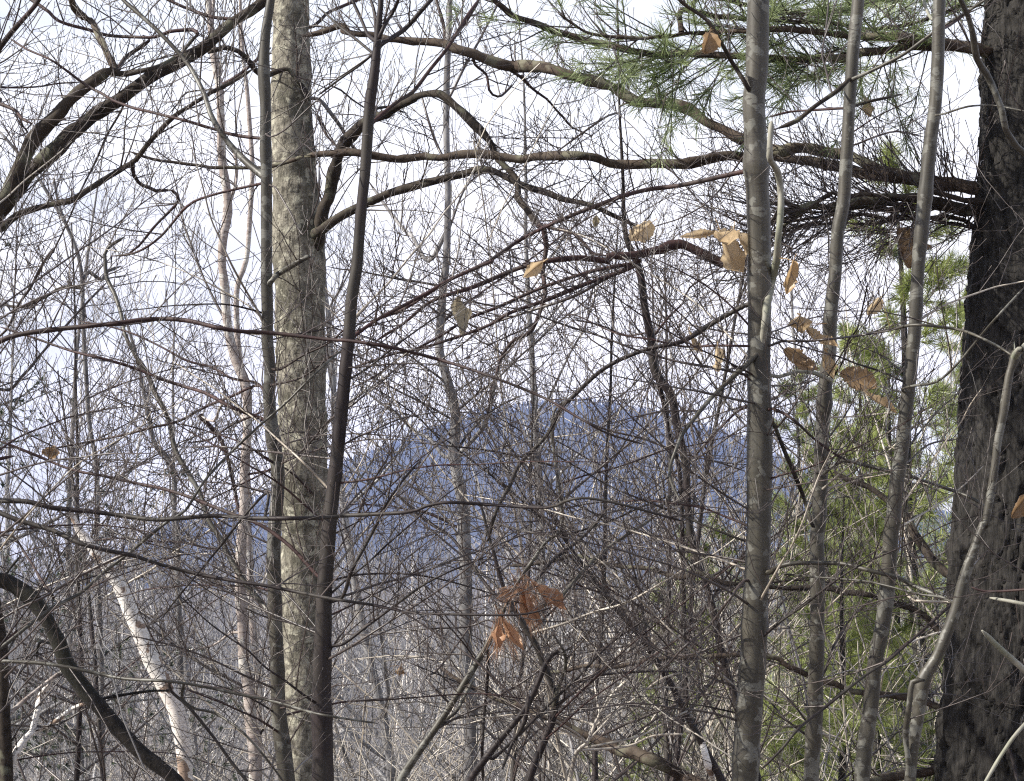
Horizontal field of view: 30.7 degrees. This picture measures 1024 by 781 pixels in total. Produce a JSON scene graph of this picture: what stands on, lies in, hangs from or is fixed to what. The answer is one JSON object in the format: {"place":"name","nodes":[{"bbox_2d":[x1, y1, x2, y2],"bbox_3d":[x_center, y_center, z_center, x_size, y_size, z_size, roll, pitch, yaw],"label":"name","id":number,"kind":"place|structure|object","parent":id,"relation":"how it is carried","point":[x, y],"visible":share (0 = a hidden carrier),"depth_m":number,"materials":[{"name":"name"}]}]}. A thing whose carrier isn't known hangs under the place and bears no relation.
{"place":"outdoors","nodes":[
{"label":"outdoors","id":0,"kind":"place"},
{"bbox_2d":[87,615,577,780],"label":"shrub","id":1,"kind":"object","parent":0,"point":[375,726],"visible":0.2,"depth_m":23.98,"materials":[{"name":"brown plant"}]},
{"bbox_2d":[0,404,949,780],"bbox_3d":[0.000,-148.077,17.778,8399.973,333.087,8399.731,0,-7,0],"label":"mountain","id":2,"kind":"structure","parent":0,"point":[512,518],"depth_m":1959.74,"materials":[{"name":"blue plant"}]},
{"bbox_2d":[0,492,204,780],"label":"dead tree","id":3,"kind":"object","parent":2,"relation":"on","point":[151,760],"visible":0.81,"depth_m":6.48,"materials":[{"name":"black plant"}]},
{"bbox_2d":[0,240,243,780],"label":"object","id":4,"kind":"object","parent":2,"relation":"on","point":[52,751],"visible":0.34,"depth_m":15.06,"materials":[{"name":"brown plant"}]},
{"bbox_2d":[0,150,263,780],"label":"bare tree","id":5,"kind":"object","parent":2,"relation":"on","point":[9,431],"visible":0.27,"depth_m":25.48,"materials":[{"name":"grey plant"}]},
{"bbox_2d":[70,505,197,780],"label":"birch tree","id":6,"kind":"object","parent":2,"relation":"on","point":[185,769],"visible":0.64,"depth_m":9.57,"materials":[{"name":"white plant"}]},
{"bbox_2d":[0,203,269,780],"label":"young tree","id":7,"kind":"object","parent":2,"relation":"on","point":[77,773],"visible":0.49,"depth_m":11.64,"materials":[{"name":"grey plant"}]},
{"bbox_2d":[0,291,271,780],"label":"young tree","id":8,"kind":"object","parent":2,"relation":"on","point":[100,746],"visible":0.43,"depth_m":11.02,"materials":[{"name":"grey plant"}]},
{"bbox_2d":[0,485,273,780],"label":"tree","id":9,"kind":"object","parent":2,"relation":"on","point":[9,759],"visible":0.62,"depth_m":8.58,"materials":[{"name":"grey plant"}]},
{"bbox_2d":[0,99,277,780],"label":"tree","id":10,"kind":"object","parent":2,"relation":"on","point":[85,362],"visible":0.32,"depth_m":11.99,"materials":[{"name":"grey plant"}]},
{"bbox_2d":[7,486,270,780],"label":"shrub","id":11,"kind":"object","parent":2,"relation":"on","point":[141,696],"visible":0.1,"depth_m":32.08,"materials":[{"name":"grey plant"}]},
{"bbox_2d":[0,0,305,422],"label":"maple tree","id":12,"kind":"object","parent":2,"relation":"on","point":[56,115],"visible":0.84,"depth_m":6.49,"materials":[{"name":"brown plant"}]},
{"bbox_2d":[124,314,184,705],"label":"tree","id":13,"kind":"object","parent":2,"relation":"on","point":[180,662],"visible":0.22,"depth_m":16.98,"materials":[{"name":"grey plant"}]},
{"bbox_2d":[0,10,337,780],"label":"bare tree","id":14,"kind":"object","parent":2,"relation":"on","point":[90,344],"visible":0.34,"depth_m":20.00,"materials":[{"name":"grey plant"}]},
{"bbox_2d":[3,550,349,780],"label":"shrub","id":15,"kind":"object","parent":2,"relation":"on","point":[148,714],"visible":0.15,"depth_m":29.67,"materials":[{"name":"grey plant"}]},
{"bbox_2d":[11,191,362,780],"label":"bare tree","id":16,"kind":"object","parent":2,"relation":"on","point":[186,666],"visible":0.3,"depth_m":26.85,"materials":[{"name":"grey plant"}]},
{"bbox_2d":[9,489,368,780],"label":"shrub","id":17,"kind":"object","parent":2,"relation":"on","point":[183,704],"visible":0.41,"depth_m":14.30,"materials":[{"name":"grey plant"}]},
{"bbox_2d":[0,518,386,780],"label":"shrub","id":18,"kind":"object","parent":2,"relation":"on","point":[136,714],"visible":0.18,"depth_m":16.60,"materials":[{"name":"grey plant"}]},
{"bbox_2d":[0,0,434,780],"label":"birch tree","id":19,"kind":"object","parent":2,"relation":"on","point":[244,496],"visible":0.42,"depth_m":10.99,"materials":[{"name":"grey plant"}]},
{"bbox_2d":[2,452,442,780],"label":"shrub","id":20,"kind":"object","parent":2,"relation":"on","point":[30,759],"visible":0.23,"depth_m":16.47,"materials":[{"name":"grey plant"}]},
{"bbox_2d":[188,587,269,780],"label":"woodland tree","id":21,"kind":"object","parent":2,"relation":"on","point":[241,744],"visible":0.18,"depth_m":64.36,"materials":[{"name":"grey plant"}]},
{"bbox_2d":[6,455,471,780],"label":"shrub","id":22,"kind":"object","parent":2,"relation":"on","point":[196,669],"visible":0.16,"depth_m":27.75,"materials":[{"name":"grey plant"}]},
{"bbox_2d":[233,0,262,731],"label":"birch tree","id":23,"kind":"object","parent":2,"relation":"on","point":[249,549],"visible":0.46,"depth_m":15.48,"materials":[{"name":"grey plant"}]},
{"bbox_2d":[5,608,526,780],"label":"shrub","id":24,"kind":"object","parent":2,"relation":"on","point":[54,767],"visible":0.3,"depth_m":13.88,"materials":[{"name":"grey plant"}]},
{"bbox_2d":[32,551,508,780],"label":"shrub","id":25,"kind":"object","parent":2,"relation":"on","point":[356,706],"visible":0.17,"depth_m":26.51,"materials":[{"name":"grey plant"}]},
{"bbox_2d":[0,0,602,780],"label":"sapling","id":26,"kind":"object","parent":2,"relation":"on","point":[264,136],"visible":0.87,"depth_m":5.20,"materials":[{"name":"grey plant"}]},
{"bbox_2d":[117,0,492,780],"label":"bare tree","id":27,"kind":"object","parent":2,"relation":"on","point":[355,582],"visible":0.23,"depth_m":21.39,"materials":[{"name":"grey plant"}]},
{"bbox_2d":[197,394,458,780],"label":"bare tree","id":28,"kind":"object","parent":2,"relation":"on","point":[342,738],"visible":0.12,"depth_m":28.54,"materials":[{"name":"grey plant"}]},
{"bbox_2d":[0,0,659,780],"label":"sapling","id":29,"kind":"object","parent":2,"relation":"on","point":[322,750],"visible":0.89,"depth_m":4.86,"materials":[{"name":"brown plant"}]},
{"bbox_2d":[48,616,636,780],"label":"shrub","id":30,"kind":"object","parent":2,"relation":"on","point":[389,747],"visible":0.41,"depth_m":12.39,"materials":[{"name":"brown plant"}]},
{"bbox_2d":[0,365,706,780],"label":"shrub","id":31,"kind":"object","parent":2,"relation":"on","point":[334,721],"visible":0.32,"depth_m":15.14,"materials":[{"name":"brown plant"}]},
{"bbox_2d":[62,355,652,780],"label":"shrub","id":32,"kind":"object","parent":2,"relation":"on","point":[364,685],"visible":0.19,"depth_m":21.27,"materials":[{"name":"grey plant"}]},
{"bbox_2d":[331,607,398,780],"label":"woodland tree","id":33,"kind":"object","parent":2,"relation":"on","point":[347,753],"visible":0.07,"depth_m":52.04,"materials":[{"name":"grey plant"}]},
{"bbox_2d":[3,437,770,780],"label":"shrub","id":34,"kind":"object","parent":2,"relation":"on","point":[233,699],"visible":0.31,"depth_m":12.89,"materials":[{"name":"brown plant"}]},
{"bbox_2d":[337,559,438,779],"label":"woodland tree","id":35,"kind":"object","parent":2,"relation":"on","point":[381,673],"visible":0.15,"depth_m":73.55,"materials":[{"name":"grey plant"}]},
{"bbox_2d":[113,447,664,780],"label":"shrub","id":36,"kind":"object","parent":2,"relation":"on","point":[411,688],"visible":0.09,"depth_m":23.89,"materials":[{"name":"brown plant"}]},
{"bbox_2d":[0,18,778,780],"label":"sapling","id":37,"kind":"object","parent":2,"relation":"on","point":[124,516],"visible":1,"depth_m":4.30,"materials":[{"name":"brown plant"}]},
{"bbox_2d":[393,583,459,779],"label":"woodland tree","id":38,"kind":"object","parent":2,"relation":"on","point":[451,634],"visible":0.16,"depth_m":45.43,"materials":[{"name":"grey plant"}]},
{"bbox_2d":[170,0,683,780],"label":"maple tree","id":39,"kind":"object","parent":2,"relation":"on","point":[286,180],"visible":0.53,"depth_m":8.50,"materials":[{"name":"grey plant"}]},
{"bbox_2d":[373,549,494,779],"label":"woodland tree","id":40,"kind":"object","parent":2,"relation":"on","point":[433,640],"visible":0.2,"depth_m":67.19,"materials":[{"name":"grey plant"}]},
{"bbox_2d":[134,376,737,780],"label":"shrub","id":41,"kind":"object","parent":2,"relation":"on","point":[476,681],"visible":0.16,"depth_m":22.37,"materials":[{"name":"brown plant"}]},
{"bbox_2d":[178,0,705,780],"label":"tree","id":42,"kind":"object","parent":2,"relation":"on","point":[446,236],"visible":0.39,"depth_m":11.48,"materials":[{"name":"grey plant"}]},
{"bbox_2d":[96,409,804,780],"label":"shrub","id":43,"kind":"object","parent":2,"relation":"on","point":[420,689],"visible":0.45,"depth_m":10.35,"materials":[{"name":"grey plant"}]},
{"bbox_2d":[0,541,945,764],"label":"woods","id":44,"kind":"object","parent":2,"relation":"on","point":[333,649],"visible":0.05,"depth_m":302.78,"materials":[{"name":"grey plant"}]},
{"bbox_2d":[10,354,935,780],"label":"shrub","id":45,"kind":"object","parent":2,"relation":"on","point":[656,752],"visible":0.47,"depth_m":9.18,"materials":[{"name":"grey plant"}]},
{"bbox_2d":[13,262,941,780],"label":"shrub","id":46,"kind":"object","parent":2,"relation":"on","point":[631,570],"visible":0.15,"depth_m":15.79,"materials":[{"name":"brown plant"}]},
{"bbox_2d":[12,63,944,780],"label":"shrub","id":47,"kind":"object","parent":2,"relation":"on","point":[378,705],"visible":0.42,"depth_m":10.34,"materials":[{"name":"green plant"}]},
{"bbox_2d":[32,396,950,589],"bbox_3d":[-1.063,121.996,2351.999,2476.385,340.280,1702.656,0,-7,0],"label":"woods","id":48,"kind":"object","parent":2,"relation":"on","point":[397,444],"visible":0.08,"depth_m":2221.06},
{"bbox_2d":[210,419,777,780],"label":"shrub","id":49,"kind":"object","parent":2,"relation":"on","point":[436,746],"visible":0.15,"depth_m":21.23,"materials":[{"name":"grey plant"}]},
{"bbox_2d":[112,349,889,780],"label":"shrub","id":50,"kind":"object","parent":2,"relation":"on","point":[484,639],"visible":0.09,"depth_m":17.89,"materials":[{"name":"brown plant"}]},
{"bbox_2d":[92,433,912,780],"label":"shrub","id":51,"kind":"object","parent":2,"relation":"on","point":[470,707],"visible":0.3,"depth_m":9.92,"materials":[{"name":"brown plant"}]},
{"bbox_2d":[191,404,827,780],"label":"shrub","id":52,"kind":"object","parent":2,"relation":"on","point":[454,651],"visible":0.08,"depth_m":33.91,"materials":[{"name":"brown plant"}]},
{"bbox_2d":[151,458,892,780],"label":"shrub","id":53,"kind":"object","parent":2,"relation":"on","point":[782,645],"visible":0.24,"depth_m":10.67,"materials":[{"name":"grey plant"}]},
{"bbox_2d":[107,454,943,780],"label":"shrub","id":54,"kind":"object","parent":2,"relation":"on","point":[431,744],"visible":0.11,"depth_m":21.71,"materials":[{"name":"brown plant"}]},
{"bbox_2d":[344,271,714,780],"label":"young tree","id":55,"kind":"object","parent":2,"relation":"on","point":[514,768],"visible":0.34,"depth_m":10.85,"materials":[{"name":"brown plant"}]},
{"bbox_2d":[264,230,812,780],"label":"sapling","id":56,"kind":"object","parent":2,"relation":"on","point":[498,636],"visible":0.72,"depth_m":6.21,"materials":[{"name":"brown plant"}]},
{"bbox_2d":[249,458,830,780],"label":"shrub","id":57,"kind":"object","parent":2,"relation":"on","point":[504,741],"visible":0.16,"depth_m":15.03,"materials":[{"name":"brown plant"}]},
{"bbox_2d":[292,385,798,780],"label":"sapling","id":58,"kind":"object","parent":2,"relation":"on","point":[525,599],"visible":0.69,"depth_m":6.00,"materials":[{"name":"brown plant"}]},
{"bbox_2d":[85,0,1023,780],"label":"pine tree","id":59,"kind":"object","parent":2,"relation":"on","point":[971,740],"visible":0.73,"depth_m":7.08,"materials":[{"name":"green plant"}]},
{"bbox_2d":[466,556,685,780],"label":"sapling","id":60,"kind":"object","parent":2,"relation":"on","point":[487,756],"visible":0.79,"depth_m":5.79,"materials":[{"name":"brown plant"}]},
{"bbox_2d":[341,0,811,780],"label":"bare tree","id":61,"kind":"object","parent":2,"relation":"on","point":[523,372],"visible":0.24,"depth_m":23.06,"materials":[{"name":"grey plant"}]},
{"bbox_2d":[331,565,830,780],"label":"shrub","id":62,"kind":"object","parent":2,"relation":"on","point":[426,707],"visible":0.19,"depth_m":18.85,"materials":[{"name":"grey plant"}]},
{"bbox_2d":[206,155,964,780],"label":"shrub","id":63,"kind":"object","parent":2,"relation":"on","point":[602,505],"visible":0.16,"depth_m":14.87,"materials":[{"name":"brown plant"}]},
{"bbox_2d":[385,535,794,780],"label":"sapling","id":64,"kind":"object","parent":2,"relation":"on","point":[594,725],"visible":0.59,"depth_m":6.65,"materials":[{"name":"brown plant"}]},
{"bbox_2d":[393,318,807,780],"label":"sapling","id":65,"kind":"object","parent":2,"relation":"on","point":[707,755],"visible":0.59,"depth_m":6.94,"materials":[{"name":"brown plant"}]},
{"bbox_2d":[334,407,907,780],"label":"shrub","id":66,"kind":"object","parent":2,"relation":"on","point":[499,773],"visible":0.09,"depth_m":20.52,"materials":[{"name":"brown plant"}]},
{"bbox_2d":[481,346,776,777],"bbox_3d":[1.922,3.536,24.812,4.700,8.469,3.602,-2,-7,17],"label":"bare tree","id":67,"kind":"object","parent":2,"relation":"on","point":[570,558],"visible":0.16,"depth_m":24.96,"materials":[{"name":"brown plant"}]},
{"bbox_2d":[368,444,892,780],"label":"shrub","id":68,"kind":"object","parent":2,"relation":"on","point":[590,680],"visible":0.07,"depth_m":15.09,"materials":[{"name":"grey plant"}]},
{"bbox_2d":[256,0,1023,780],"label":"sapling","id":69,"kind":"object","parent":2,"relation":"on","point":[758,458],"visible":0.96,"depth_m":4.97,"materials":[{"name":"grey plant"}]},
{"bbox_2d":[484,171,798,780],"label":"bare tree","id":70,"kind":"object","parent":2,"relation":"on","point":[658,230],"visible":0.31,"depth_m":23.18,"materials":[{"name":"grey plant"}]},
{"bbox_2d":[342,152,944,780],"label":"young tree","id":71,"kind":"object","parent":2,"relation":"on","point":[594,754],"visible":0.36,"depth_m":8.87,"materials":[{"name":"grey plant"}]},
{"bbox_2d":[348,343,943,780],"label":"shrub","id":72,"kind":"object","parent":2,"relation":"on","point":[778,645],"visible":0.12,"depth_m":13.24,"materials":[{"name":"grey plant"}]},
{"bbox_2d":[331,277,966,780],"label":"shrub","id":73,"kind":"object","parent":2,"relation":"on","point":[827,611],"visible":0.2,"depth_m":12.05,"materials":[{"name":"grey plant"}]},
{"bbox_2d":[434,174,867,780],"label":"young tree","id":74,"kind":"object","parent":2,"relation":"on","point":[666,754],"visible":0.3,"depth_m":10.16,"materials":[{"name":"grey plant"}]},
{"bbox_2d":[389,479,932,780],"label":"shrub","id":75,"kind":"object","parent":2,"relation":"on","point":[629,642],"visible":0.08,"depth_m":17.92,"materials":[{"name":"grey plant"}]},
{"bbox_2d":[394,607,935,780],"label":"shrub","id":76,"kind":"object","parent":2,"relation":"on","point":[687,735],"visible":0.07,"depth_m":14.72,"materials":[{"name":"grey plant"}]},
{"bbox_2d":[625,580,714,780],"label":"pine tree","id":77,"kind":"object","parent":2,"relation":"on","point":[646,692],"visible":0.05,"depth_m":18.93,"materials":[{"name":"green plant"}]},
{"bbox_2d":[516,424,837,777],"bbox_3d":[2.633,3.899,13.921,8.664,8.257,7.610,-5,-8,36],"label":"shrub","id":78,"kind":"object","parent":2,"relation":"on","point":[672,634],"visible":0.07,"depth_m":15.90,"materials":[{"name":"brown plant"}]},
{"bbox_2d":[406,331,950,780],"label":"shrub","id":79,"kind":"object","parent":2,"relation":"on","point":[944,517],"visible":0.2,"depth_m":11.71,"materials":[{"name":"grey plant"}]},
{"bbox_2d":[622,527,735,780],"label":"pine tree","id":80,"kind":"object","parent":2,"relation":"on","point":[706,550],"visible":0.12,"depth_m":16.74,"materials":[{"name":"green plant"}]},
{"bbox_2d":[424,66,944,780],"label":"young tree","id":81,"kind":"object","parent":2,"relation":"on","point":[674,750],"visible":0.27,"depth_m":9.28,"materials":[{"name":"brown plant"}]},
{"bbox_2d":[438,0,946,780],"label":"tree","id":82,"kind":"object","parent":2,"relation":"on","point":[690,528],"visible":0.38,"depth_m":7.99,"materials":[{"name":"brown plant"}]},
{"bbox_2d":[478,272,936,780],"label":"shrub","id":83,"kind":"object","parent":2,"relation":"on","point":[486,774],"visible":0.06,"depth_m":14.56,"materials":[{"name":"grey plant"}]},
{"bbox_2d":[663,513,789,776],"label":"pine tree","id":84,"kind":"object","parent":2,"relation":"on","point":[719,535],"visible":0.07,"depth_m":20.00,"materials":[{"name":"green plant"}]},
{"bbox_2d":[521,451,952,780],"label":"shrub","id":85,"kind":"object","parent":2,"relation":"on","point":[796,666],"visible":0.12,"depth_m":11.27,"materials":[{"name":"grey plant"}]},
{"bbox_2d":[568,346,946,759],"bbox_3d":[5.181,4.296,19.976,11.464,10.925,10.070,-2,-7,14],"label":"shrub","id":86,"kind":"object","parent":2,"relation":"on","point":[724,498],"visible":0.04,"depth_m":22.54,"materials":[{"name":"brown plant"}]},
{"bbox_2d":[706,364,859,767],"bbox_3d":[3.292,3.255,21.544,3.712,7.379,3.253,1,-7,-8],"label":"pine tree","id":87,"kind":"object","parent":2,"relation":"on","point":[779,503],"visible":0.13,"depth_m":22.22,"materials":[{"name":"green plant"}]},
{"bbox_2d":[646,294,947,780],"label":"shrub","id":88,"kind":"object","parent":2,"relation":"on","point":[927,609],"visible":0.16,"depth_m":11.98,"materials":[{"name":"grey plant"}]},
{"bbox_2d":[649,90,945,701],"bbox_3d":[4.752,1.254,26.235,6.755,11.458,4.615,3,-7,-23],"label":"bare tree","id":89,"kind":"object","parent":2,"relation":"on","point":[792,317],"visible":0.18,"depth_m":26.79,"materials":[{"name":"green plant"}]},
{"bbox_2d":[725,500,872,780],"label":"pine tree","id":90,"kind":"object","parent":2,"relation":"on","point":[782,642],"visible":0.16,"depth_m":14.81,"materials":[{"name":"green plant"}]},
{"bbox_2d":[622,0,1023,780],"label":"sapling","id":91,"kind":"object","parent":2,"relation":"on","point":[816,652],"visible":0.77,"depth_m":5.38,"materials":[{"name":"grey plant"}]},
{"bbox_2d":[730,191,925,742],"bbox_3d":[4.270,2.263,26.587,4.583,10.848,3.566,-5,-9,38],"label":"bare tree","id":92,"kind":"object","parent":2,"relation":"on","point":[839,352],"visible":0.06,"depth_m":27.08,"materials":[{"name":"grey plant"}]},
{"bbox_2d":[763,424,911,773],"bbox_3d":[2.589,2.958,15.854,2.382,5.403,2.718,0,-7,-2],"label":"pine tree","id":93,"kind":"object","parent":2,"relation":"on","point":[841,489],"visible":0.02,"depth_m":15.89,"materials":[{"name":"green plant"}]},
{"bbox_2d":[759,475,919,780],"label":"pine tree","id":94,"kind":"object","parent":2,"relation":"on","point":[840,757],"visible":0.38,"depth_m":12.01,"materials":[{"name":"green plant"}]},
{"bbox_2d":[729,136,968,780],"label":"pine tree","id":95,"kind":"object","parent":2,"relation":"on","point":[952,270],"visible":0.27,"depth_m":13.19,"materials":[{"name":"green plant"}]},
{"bbox_2d":[768,408,943,779],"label":"pine tree","id":96,"kind":"object","parent":2,"relation":"on","point":[876,480],"visible":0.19,"depth_m":13.45,"materials":[{"name":"green plant"}]},
{"bbox_2d":[778,320,945,778],"bbox_3d":[4.168,2.674,19.764,3.083,6.992,3.517,2,-7,-18],"label":"pine tree","id":97,"kind":"object","parent":2,"relation":"on","point":[842,333],"visible":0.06,"depth_m":20.11,"materials":[{"name":"green plant"}]},
{"bbox_2d":[798,340,947,771],"bbox_3d":[3.400,2.475,15.413,2.930,5.824,2.568,-3,-8,27],"label":"pine tree","id":98,"kind":"object","parent":2,"relation":"on","point":[892,452],"visible":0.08,"depth_m":15.43,"materials":[{"name":"green plant"}]},
{"bbox_2d":[723,0,1023,780],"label":"sapling","id":99,"kind":"object","parent":2,"relation":"on","point":[871,696],"visible":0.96,"depth_m":4.89,"materials":[{"name":"grey plant"}]},
{"bbox_2d":[728,232,1023,780],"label":"sapling","id":100,"kind":"object","parent":2,"relation":"on","point":[919,688],"visible":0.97,"depth_m":4.49,"materials":[{"name":"grey plant"}]},
{"bbox_2d":[819,502,935,780],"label":"pine tree","id":101,"kind":"object","parent":2,"relation":"on","point":[906,626],"visible":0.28,"depth_m":12.45,"materials":[{"name":"green plant"}]},
{"bbox_2d":[826,282,967,749],"bbox_3d":[4.300,2.123,18.800,3.355,6.669,2.940,-5,-8,36],"label":"pine tree","id":102,"kind":"object","parent":2,"relation":"on","point":[960,303],"visible":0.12,"depth_m":19.23,"materials":[{"name":"green plant"}]},
{"bbox_2d":[887,0,1023,780],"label":"sapling","id":103,"kind":"object","parent":2,"relation":"on","point":[1017,511],"visible":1,"depth_m":4.05,"materials":[{"name":"grey plant"}]},
{"bbox_2d":[0,0,984,581],"label":"sky","id":104,"kind":"structure","parent":0,"point":[527,8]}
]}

